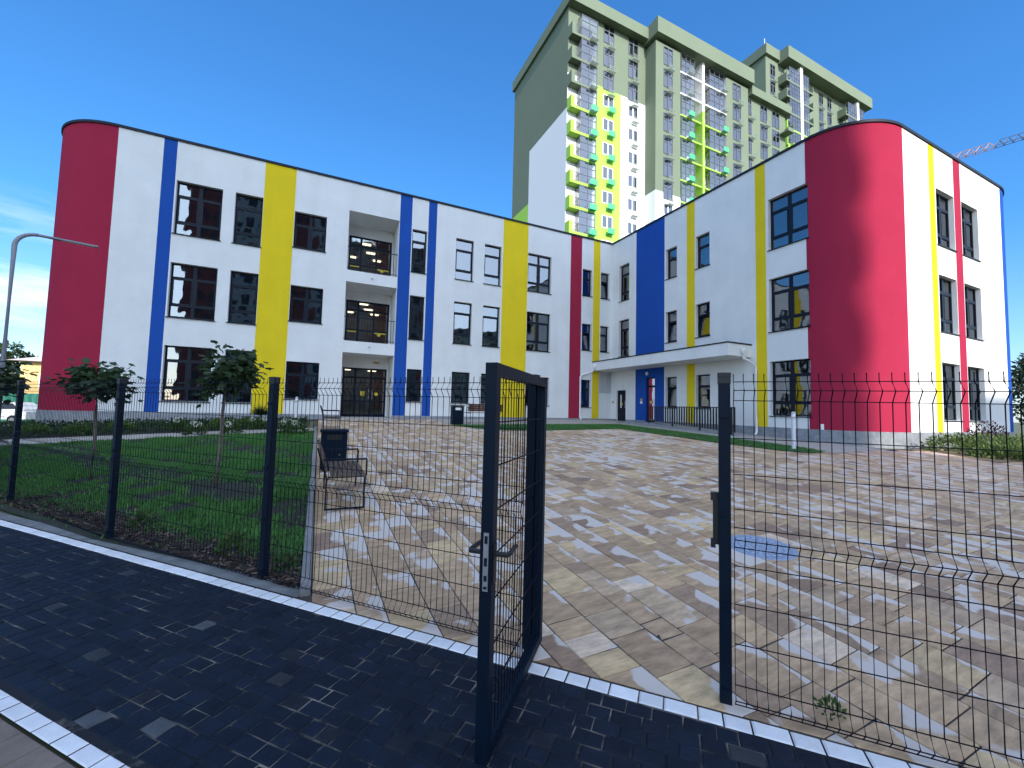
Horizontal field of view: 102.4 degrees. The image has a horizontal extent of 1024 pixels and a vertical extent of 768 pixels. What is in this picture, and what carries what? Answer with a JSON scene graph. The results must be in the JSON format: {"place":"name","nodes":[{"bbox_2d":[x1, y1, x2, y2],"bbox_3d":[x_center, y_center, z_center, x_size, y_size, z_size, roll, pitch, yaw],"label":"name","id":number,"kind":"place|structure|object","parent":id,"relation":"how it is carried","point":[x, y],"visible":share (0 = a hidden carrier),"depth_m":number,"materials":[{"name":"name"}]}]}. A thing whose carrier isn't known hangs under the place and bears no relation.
{"place":"outdoors","nodes":[
{"label":"outdoors","id":0,"kind":"place"},
{"bbox_2d":[0,718,76,767],"bbox_3d":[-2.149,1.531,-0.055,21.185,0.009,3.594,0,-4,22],"label":"pavement","id":1,"kind":"structure","parent":0,"point":[18,749],"depth_m":1.82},
{"bbox_2d":[0,430,313,583],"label":"lawn grass","id":2,"kind":"structure","parent":0,"point":[195,448],"depth_m":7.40,"materials":[{"name":"green plant"}]},
{"bbox_2d":[0,361,49,403],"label":"maple tree","id":3,"kind":"object","parent":2,"relation":"on","point":[12,378],"visible":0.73,"depth_m":7.90,"materials":[{"name":"green plant"}]},
{"bbox_2d":[0,233,97,418],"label":"street lamp","id":4,"kind":"object","parent":2,"relation":"on","point":[15,242],"visible":0.98,"depth_m":8.27,"materials":[{"name":"grey metal"}]},
{"bbox_2d":[44,357,144,479],"bbox_3d":[-7.681,0.650,7.469,1.144,2.284,1.272,1,-4,15],"label":"maple tree","id":5,"kind":"object","parent":2,"relation":"on","point":[83,372],"visible":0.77,"depth_m":7.47,"materials":[{"name":"green plant"}]},
{"bbox_2d":[124,508,156,527],"bbox_3d":[-4.567,1.643,5.063,0.318,0.221,0.301,-2,-5,41],"label":"weed","id":6,"kind":"object","parent":2,"relation":"on","point":[149,515],"visible":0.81,"depth_m":5.06,"materials":[{"name":"green plant"}]},
{"bbox_2d":[0,476,302,587],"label":"bark mulch","id":7,"kind":"object","parent":2,"relation":"on","point":[167,537],"visible":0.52,"depth_m":4.64,"materials":[{"name":"black"}]},
{"bbox_2d":[212,530,254,556],"bbox_3d":[-2.854,1.615,4.225,0.385,0.250,0.376,3,-4,-25],"label":"weed","id":8,"kind":"object","parent":7,"relation":"on","point":[228,542],"visible":0.82,"depth_m":4.22,"materials":[{"name":"green plant"}]},
{"bbox_2d":[178,340,273,486],"bbox_3d":[-4.873,0.528,6.941,1.375,2.505,1.281,3,-4,-25],"label":"maple tree","id":9,"kind":"object","parent":2,"relation":"on","point":[241,366],"visible":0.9,"depth_m":6.89,"materials":[{"name":"green plant"}]},
{"bbox_2d":[272,552,298,571],"bbox_3d":[-2.138,1.669,3.887,0.233,0.148,0.232,3,-4,-25],"label":"weed","id":10,"kind":"object","parent":2,"relation":"on","point":[283,560],"visible":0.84,"depth_m":3.89,"materials":[{"name":"green plant"}]},
{"bbox_2d":[0,526,865,767],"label":"path","id":11,"kind":"structure","parent":0,"point":[177,737],"depth_m":2.27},
{"bbox_2d":[0,414,1023,767],"bbox_3d":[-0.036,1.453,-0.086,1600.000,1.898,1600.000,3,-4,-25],"label":"ground","id":12,"kind":"structure","parent":0,"point":[312,422],"depth_m":4.24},
{"bbox_2d":[0,340,37,388],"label":"broadleaf tree","id":13,"kind":"object","parent":12,"relation":"on","point":[13,353],"visible":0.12,"depth_m":43.61,"materials":[{"name":"green plant"}]},
{"bbox_2d":[1,402,36,423],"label":"parked car","id":14,"kind":"object","parent":12,"relation":"on","point":[12,410],"visible":0.17,"depth_m":27.54,"materials":[{"name":"white paint"}]},
{"bbox_2d":[2,393,37,420],"bbox_3d":[-44.052,2.225,34.691,22.940,3.020,0.048,4,-5,-42],"label":"metal fence","id":15,"kind":"object","parent":12,"relation":"on","point":[26,398],"visible":0.02,"depth_m":36.06,"materials":[{"name":"teal"}]},
{"bbox_2d":[6,356,41,393],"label":"house","id":16,"kind":"structure","parent":12,"relation":"on","point":[36,363],"depth_m":41.43,"materials":[{"name":"yellow paint"}]},
{"bbox_2d":[0,512,299,596],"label":"concrete strip","id":17,"kind":"object","parent":12,"relation":"on","point":[231,575],"visible":0.88,"depth_m":4.03,"materials":[{"name":"grey concrete"}]},
{"bbox_2d":[0,420,308,439],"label":"flower bed soil","id":18,"kind":"structure","parent":12,"relation":"on","point":[127,433],"depth_m":12.69,"materials":[{"name":"brown soil"}]},
{"bbox_2d":[12,422,50,435],"bbox_3d":[-13.836,1.282,11.904,0.821,0.387,0.858,3,-4,-25],"label":"shrub","id":19,"kind":"object","parent":18,"relation":"on","point":[37,427],"visible":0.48,"depth_m":11.86,"materials":[{"name":"green plant"}]},
{"bbox_2d":[58,421,92,433],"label":"shrub","id":20,"kind":"object","parent":18,"relation":"on","point":[77,427],"visible":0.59,"depth_m":12.09,"materials":[{"name":"green plant"}]},
{"bbox_2d":[102,420,136,430],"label":"shrub","id":21,"kind":"object","parent":18,"relation":"on","point":[111,424],"visible":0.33,"depth_m":12.78,"materials":[{"name":"green plant"}]},
{"bbox_2d":[0,415,307,437],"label":"ground cover","id":22,"kind":"object","parent":18,"relation":"on","point":[137,424],"visible":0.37,"depth_m":13.27,"materials":[{"name":"green plant"}]},
{"bbox_2d":[168,417,190,430],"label":"hydrangea","id":23,"kind":"object","parent":18,"relation":"on","point":[179,424],"visible":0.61,"depth_m":13.08,"materials":[{"name":"green plant"}]},
{"bbox_2d":[181,421,206,434],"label":"hydrangea","id":24,"kind":"object","parent":18,"relation":"on","point":[189,427],"visible":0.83,"depth_m":12.47,"materials":[{"name":"green plant"}]},
{"bbox_2d":[223,420,243,433],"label":"hydrangea","id":25,"kind":"object","parent":18,"relation":"in","point":[231,426],"visible":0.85,"depth_m":12.77,"materials":[{"name":"green plant"}]},
{"bbox_2d":[245,403,267,416],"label":"spiky plant","id":26,"kind":"object","parent":18,"relation":"on","point":[261,412],"visible":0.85,"depth_m":15.52,"materials":[{"name":"plant"}]},
{"bbox_2d":[248,417,266,428],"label":"hydrangea","id":27,"kind":"object","parent":18,"relation":"on","point":[259,422],"visible":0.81,"depth_m":13.74,"materials":[{"name":"green plant"}]},
{"bbox_2d":[277,420,288,432],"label":"hydrangea","id":28,"kind":"object","parent":18,"relation":"on","point":[283,430],"visible":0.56,"depth_m":13.04,"materials":[{"name":"green plant"}]},
{"bbox_2d":[285,420,308,433],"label":"hydrangea","id":29,"kind":"object","parent":18,"relation":"on","point":[299,423],"visible":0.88,"depth_m":12.83,"materials":[{"name":"green plant"}]},
{"bbox_2d":[0,428,314,444],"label":"garden walk","id":30,"kind":"structure","parent":12,"relation":"on","point":[136,436],"depth_m":12.04,"materials":[{"name":"grey concrete"}]},
{"bbox_2d":[0,374,539,648],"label":"fence","id":31,"kind":"object","parent":12,"relation":"on","point":[265,519],"visible":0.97,"depth_m":3.81,"materials":[{"name":"black metal"}]},
{"bbox_2d":[469,362,546,766],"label":"gate","id":32,"kind":"structure","parent":31,"relation":"attached to","point":[489,726],"depth_m":1.99,"materials":[{"name":"black metal"}]},
{"bbox_2d":[0,525,910,767],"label":"path bedding","id":33,"kind":"object","parent":12,"relation":"on","point":[102,744],"visible":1,"depth_m":2.17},
{"bbox_2d":[0,520,924,767],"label":"edge stones","id":34,"kind":"object","parent":33,"relation":"on","point":[89,755],"visible":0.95,"depth_m":2.20,"materials":[{"name":"white stone"}]},
{"bbox_2d":[710,371,1023,767],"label":"fence","id":35,"kind":"object","parent":33,"relation":"on","point":[721,500],"visible":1,"depth_m":2.08,"materials":[{"name":"black metal"}]},
{"bbox_2d":[35,119,1014,448],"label":"school building","id":36,"kind":"structure","parent":12,"relation":"on","point":[867,249],"depth_m":16.69,"materials":[{"name":"white paint"}]},
{"bbox_2d":[159,346,231,402],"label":"window","id":37,"kind":"structure","parent":36,"relation":"in","point":[180,362],"depth_m":17.18,"materials":[{"name":"glass"}]},
{"bbox_2d":[165,263,236,321],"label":"window","id":38,"kind":"structure","parent":36,"relation":"in","point":[192,295],"depth_m":17.54,"materials":[{"name":"glass"}]},
{"bbox_2d":[171,182,240,242],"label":"window","id":39,"kind":"structure","parent":36,"relation":"in","point":[198,208],"depth_m":17.43,"materials":[{"name":"glass"}]},
{"bbox_2d":[221,351,253,403],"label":"window","id":40,"kind":"structure","parent":36,"relation":"in","point":[247,399],"depth_m":18.23,"materials":[{"name":"metal"}]},
{"bbox_2d":[226,271,258,324],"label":"window","id":41,"kind":"structure","parent":36,"relation":"in","point":[246,285],"depth_m":18.44,"materials":[{"name":"glass"}]},
{"bbox_2d":[231,194,262,247],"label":"window","id":42,"kind":"structure","parent":36,"relation":"in","point":[251,208],"depth_m":18.40,"materials":[{"name":"glass"}]},
{"bbox_2d":[284,361,318,399],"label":"window","id":43,"kind":"structure","parent":36,"relation":"in","point":[295,371],"depth_m":19.21,"materials":[{"name":"glass"}]},
{"bbox_2d":[288,286,322,324],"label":"window","id":44,"kind":"structure","parent":36,"relation":"in","point":[306,304],"depth_m":19.38,"materials":[{"name":"glass"}]},
{"bbox_2d":[292,212,326,252],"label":"window","id":45,"kind":"structure","parent":36,"relation":"in","point":[309,231],"depth_m":19.12,"materials":[{"name":"glass"}]},
{"bbox_2d":[341,367,386,416],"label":"glazed door","id":46,"kind":"structure","parent":36,"relation":"in","point":[357,374],"depth_m":23.71,"materials":[{"name":"metal"}]},
{"bbox_2d":[344,299,388,343],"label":"glazed door","id":47,"kind":"structure","parent":36,"relation":"in","point":[354,308],"depth_m":23.40,"materials":[{"name":"glass"}]},
{"bbox_2d":[348,235,391,275],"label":"glazed door","id":48,"kind":"structure","parent":36,"relation":"in","point":[354,241],"depth_m":21.61,"materials":[{"name":"metal"}]},
{"bbox_2d":[406,369,421,402],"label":"window","id":49,"kind":"structure","parent":36,"relation":"in","point":[413,373],"depth_m":21.47,"materials":[{"name":"glass"}]},
{"bbox_2d":[408,296,423,340],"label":"window","id":50,"kind":"structure","parent":36,"relation":"in","point":[416,308],"depth_m":21.63,"materials":[{"name":"glass"}]},
{"bbox_2d":[410,230,426,274],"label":"window","id":51,"kind":"structure","parent":36,"relation":"in","point":[418,258],"depth_m":21.55,"materials":[{"name":"glass"}]},
{"bbox_2d":[451,372,469,403],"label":"window","id":52,"kind":"structure","parent":36,"relation":"in","point":[456,376],"depth_m":22.28,"materials":[{"name":"glass"}]},
{"bbox_2d":[452,302,470,344],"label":"window","id":53,"kind":"structure","parent":36,"relation":"in","point":[462,311],"depth_m":22.37,"materials":[{"name":"glass"}]},
{"bbox_2d":[455,239,473,281],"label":"window","id":54,"kind":"structure","parent":36,"relation":"in","point":[464,249],"depth_m":22.35,"materials":[{"name":"glass"}]},
{"bbox_2d":[480,374,484,403],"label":"window","id":55,"kind":"structure","parent":36,"relation":"in","point":[482,400],"depth_m":23.24,"materials":[{"name":"glass"}]},
{"bbox_2d":[482,306,499,347],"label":"window","id":56,"kind":"structure","parent":36,"relation":"in","point":[489,331],"depth_m":22.81,"materials":[{"name":"glass"}]},
{"bbox_2d":[483,245,501,286],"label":"window","id":57,"kind":"structure","parent":36,"relation":"in","point":[492,254],"depth_m":22.83,"materials":[{"name":"glass"}]},
{"bbox_2d":[526,312,550,352],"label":"window","id":58,"kind":"structure","parent":36,"relation":"in","point":[537,336],"depth_m":23.73,"materials":[{"name":"glass"}]},
{"bbox_2d":[527,254,551,294],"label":"window","id":59,"kind":"structure","parent":36,"relation":"in","point":[538,266],"depth_m":23.87,"materials":[{"name":"metal"}]},
{"bbox_2d":[581,380,590,407],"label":"window","id":60,"kind":"structure","parent":36,"relation":"in","point":[584,383],"depth_m":24.38,"materials":[{"name":"metal"}]},
{"bbox_2d":[582,324,589,350],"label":"window","id":61,"kind":"structure","parent":36,"relation":"in","point":[585,328],"depth_m":24.55,"materials":[{"name":"glass"}]},
{"bbox_2d":[582,270,590,296],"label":"window","id":62,"kind":"structure","parent":36,"relation":"in","point":[586,274],"depth_m":24.73,"materials":[{"name":"glass"}]},
{"bbox_2d":[600,273,608,299],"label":"window","id":63,"kind":"structure","parent":36,"relation":"in","point":[604,277],"depth_m":24.90,"materials":[{"name":"glass"}]},
{"bbox_2d":[600,326,609,352],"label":"window","id":64,"kind":"structure","parent":36,"relation":"in","point":[603,330],"depth_m":25.03,"materials":[{"name":"glass"}]},
{"bbox_2d":[618,264,628,302],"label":"window","id":65,"kind":"structure","parent":36,"relation":"in","point":[625,269],"depth_m":24.42,"materials":[{"name":"glass"}]},
{"bbox_2d":[620,319,628,356],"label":"window","id":66,"kind":"structure","parent":36,"relation":"in","point":[624,324],"depth_m":24.25,"materials":[{"name":"glass"}]},
{"bbox_2d":[618,390,645,421],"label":"door","id":67,"kind":"structure","parent":36,"relation":"in","point":[621,393],"depth_m":23.41,"materials":[{"name":"metal"}]},
{"bbox_2d":[647,377,654,421],"bbox_3d":[7.271,0.815,21.347,0.074,2.300,0.640,3,-4,-25],"label":"door","id":68,"kind":"structure","parent":36,"relation":"in","point":[650,381],"depth_m":21.41,"materials":[{"name":"metal"}]},
{"bbox_2d":[664,311,676,343],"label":"window","id":69,"kind":"structure","parent":36,"relation":"in","point":[672,316],"depth_m":21.06,"materials":[{"name":"glass"}]},
{"bbox_2d":[665,247,676,280],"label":"window","id":70,"kind":"structure","parent":36,"relation":"in","point":[672,254],"depth_m":21.26,"materials":[{"name":"metal"}]},
{"bbox_2d":[668,377,676,408],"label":"window","id":71,"kind":"structure","parent":36,"relation":"in","point":[672,381],"depth_m":20.88,"materials":[{"name":"glass"}]},
{"bbox_2d":[694,233,709,269],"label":"window","id":72,"kind":"structure","parent":36,"relation":"in","point":[703,241],"depth_m":19.67,"materials":[{"name":"glass"}]},
{"bbox_2d":[695,374,709,408],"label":"window","id":73,"kind":"structure","parent":36,"relation":"in","point":[703,380],"depth_m":19.28,"materials":[{"name":"glass"}]},
{"bbox_2d":[696,302,709,337],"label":"window","id":74,"kind":"structure","parent":36,"relation":"in","point":[703,309],"depth_m":19.47,"materials":[{"name":"glass"}]},
{"bbox_2d":[767,185,808,251],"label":"window","id":75,"kind":"structure","parent":36,"relation":"in","point":[789,212],"depth_m":16.61,"materials":[{"name":"glass"}]},
{"bbox_2d":[768,270,810,332],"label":"window","id":76,"kind":"structure","parent":36,"relation":"in","point":[790,293],"depth_m":16.53,"materials":[{"name":"glass"}]},
{"bbox_2d":[769,359,811,417],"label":"window","id":77,"kind":"structure","parent":36,"relation":"in","point":[801,367],"depth_m":16.37,"materials":[{"name":"glass"}]},
{"bbox_2d":[936,193,957,251],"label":"window","id":78,"kind":"structure","parent":36,"relation":"in","point":[941,202],"depth_m":15.61,"materials":[{"name":"glass"}]},
{"bbox_2d":[939,277,960,335],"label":"window","id":79,"kind":"structure","parent":36,"relation":"in","point":[945,293],"depth_m":15.44,"materials":[{"name":"glass"}]},
{"bbox_2d":[942,364,964,421],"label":"window","id":80,"kind":"structure","parent":36,"relation":"in","point":[949,369],"depth_m":15.28,"materials":[{"name":"glass"}]},
{"bbox_2d":[961,206,981,261],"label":"window","id":81,"kind":"structure","parent":36,"relation":"in","point":[967,226],"depth_m":16.55,"materials":[{"name":"glass"}]},
{"bbox_2d":[964,286,984,340],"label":"window","id":82,"kind":"structure","parent":36,"relation":"in","point":[970,297],"depth_m":16.36,"materials":[{"name":"glass"}]},
{"bbox_2d":[968,367,986,421],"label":"window","id":83,"kind":"structure","parent":36,"relation":"in","point":[972,386],"depth_m":16.16,"materials":[{"name":"glass"}]},
{"bbox_2d":[512,0,793,242],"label":"apartment building","id":84,"kind":"structure","parent":12,"relation":"on","point":[624,125],"depth_m":51.52,"materials":[{"name":"green"}]},
{"bbox_2d":[603,47,613,69],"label":"window","id":85,"kind":"structure","parent":84,"relation":"in","point":[609,56],"depth_m":50.22,"materials":[{"name":"grey"}]},
{"bbox_2d":[628,81,637,103],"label":"window","id":86,"kind":"structure","parent":84,"relation":"in","point":[633,90],"depth_m":51.69,"materials":[{"name":"grey"}]},
{"bbox_2d":[663,157,672,178],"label":"window","id":87,"kind":"structure","parent":84,"relation":"in","point":[668,165],"depth_m":51.23,"materials":[{"name":"grey"}]},
{"bbox_2d":[432,419,885,452],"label":"forecourt","id":88,"kind":"structure","parent":12,"relation":"on","point":[837,448],"depth_m":15.13,"materials":[{"name":"grey concrete"}]},
{"bbox_2d":[450,405,464,424],"bbox_3d":[-2.264,1.281,17.077,0.550,0.800,0.383,3,-4,-25],"label":"litter bin","id":89,"kind":"object","parent":88,"relation":"on","point":[456,410],"visible":0.82,"depth_m":16.92,"materials":[{"name":"metal"}]},
{"bbox_2d":[464,404,501,418],"bbox_3d":[-1.245,1.306,18.050,1.600,0.842,0.654,3,-4,-25],"label":"bench","id":90,"kind":"object","parent":88,"relation":"on","point":[474,406],"visible":0.6,"depth_m":17.68,"materials":[{"name":"metal"}]},
{"bbox_2d":[741,39,871,146],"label":"apartment building","id":91,"kind":"structure","parent":12,"relation":"on","point":[815,96],"depth_m":69.78,"materials":[{"name":"green paint"}]},
{"bbox_2d":[929,450,1022,462],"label":"shrub bed soil","id":92,"kind":"object","parent":12,"relation":"on","point":[987,458],"visible":0.26,"depth_m":11.34,"materials":[{"name":"brown soil"}]},
{"bbox_2d":[921,431,997,455],"bbox_3d":[13.513,1.756,12.484,1.706,0.708,1.761,3,-4,-25],"label":"spreading shrub","id":93,"kind":"object","parent":92,"relation":"on","point":[939,440],"visible":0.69,"depth_m":12.46,"materials":[{"name":"green plant"}]},
{"bbox_2d":[949,432,1023,450],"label":"spreading shrub","id":94,"kind":"object","parent":92,"relation":"on","point":[998,437],"visible":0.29,"depth_m":12.79,"materials":[{"name":"green plant"}]},
{"bbox_2d":[967,420,1009,445],"bbox_3d":[16.358,1.768,14.197,1.272,1.049,1.267,3,-4,-25],"label":"barberry bush","id":95,"kind":"object","parent":92,"relation":"on","point":[994,429],"visible":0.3,"depth_m":14.14,"materials":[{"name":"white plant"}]},
{"bbox_2d":[965,443,1021,460],"bbox_3d":[13.383,1.849,11.318,1.336,0.451,1.331,3,-4,-25],"label":"spreading shrub","id":96,"kind":"object","parent":92,"relation":"on","point":[1013,455],"visible":0.79,"depth_m":11.20,"materials":[{"name":"green plant"}]},
{"bbox_2d":[965,439,1023,457],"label":"spreading shrub","id":97,"kind":"object","parent":92,"relation":"on","point":[1014,445],"visible":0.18,"depth_m":11.75,"materials":[{"name":"green plant"}]},
{"bbox_2d":[953,132,1023,159],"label":"tower crane","id":98,"kind":"object","parent":12,"relation":"on","point":[1012,140],"visible":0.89,"depth_m":80.02,"materials":[{"name":"white metal"}]},
{"bbox_2d":[1011,353,1023,424],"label":"conifer tree","id":99,"kind":"object","parent":12,"relation":"on","point":[1017,386],"visible":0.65,"depth_m":30.16,"materials":[{"name":"green plant"}]},
{"bbox_2d":[0,0,1023,422],"label":"sky","id":100,"kind":"structure","parent":0,"point":[413,97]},
{"bbox_2d":[222,419,1023,767],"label":"plaza","id":101,"kind":"structure","parent":0,"point":[598,475],"depth_m":3.88,"materials":[{"name":"beige stone"}]},
{"bbox_2d":[299,426,316,596],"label":"kerb","id":102,"kind":"structure","parent":101,"relation":"on","point":[305,563],"depth_m":4.61,"materials":[{"name":"concrete"}]},
{"bbox_2d":[320,405,339,428],"bbox_3d":[-6.267,1.167,14.142,0.654,0.842,1.600,3,-4,-25],"label":"bench","id":103,"kind":"object","parent":101,"relation":"on","point":[334,417],"visible":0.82,"depth_m":13.56,"materials":[{"name":"metal"}]},
{"bbox_2d":[319,429,348,470],"bbox_3d":[-3.549,1.302,8.223,0.550,0.800,0.383,3,-4,-25],"label":"litter bin","id":104,"kind":"object","parent":101,"relation":"on","point":[327,438],"visible":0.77,"depth_m":8.07,"materials":[{"name":"black metal"}]},
{"bbox_2d":[317,439,367,510],"bbox_3d":[-2.614,1.318,6.230,0.654,0.842,1.600,3,-4,-25],"label":"bench","id":105,"kind":"object","parent":101,"relation":"on","point":[353,464],"visible":0.83,"depth_m":5.74,"materials":[{"name":"metal"}]},
{"bbox_2d":[731,535,798,560],"bbox_3d":[2.661,1.742,4.406,0.680,0.052,0.680,3,-4,-25],"label":"manhole cover","id":106,"kind":"object","parent":101,"relation":"on","point":[769,556],"visible":0.75,"depth_m":4.36,"materials":[{"name":"metal"}]},
{"bbox_2d":[814,694,846,720],"bbox_3d":[1.672,1.691,2.178,0.142,0.092,0.147,2,-3,-2],"label":"weed","id":107,"kind":"object","parent":101,"relation":"on","point":[821,703],"visible":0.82,"depth_m":2.17,"materials":[{"name":"green plant"}]},
{"bbox_2d":[457,423,824,452],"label":"grass strip","id":108,"kind":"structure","parent":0,"point":[556,426],"depth_m":15.66,"materials":[{"name":"green plant"}]},
{"bbox_2d":[791,412,795,448],"bbox_3d":[7.994,1.318,11.681,0.110,1.065,0.107,3,-4,-25],"label":"bollard light","id":109,"kind":"object","parent":108,"relation":"on","point":[793,427],"visible":0.91,"depth_m":11.65,"materials":[{"name":"grey paint"}]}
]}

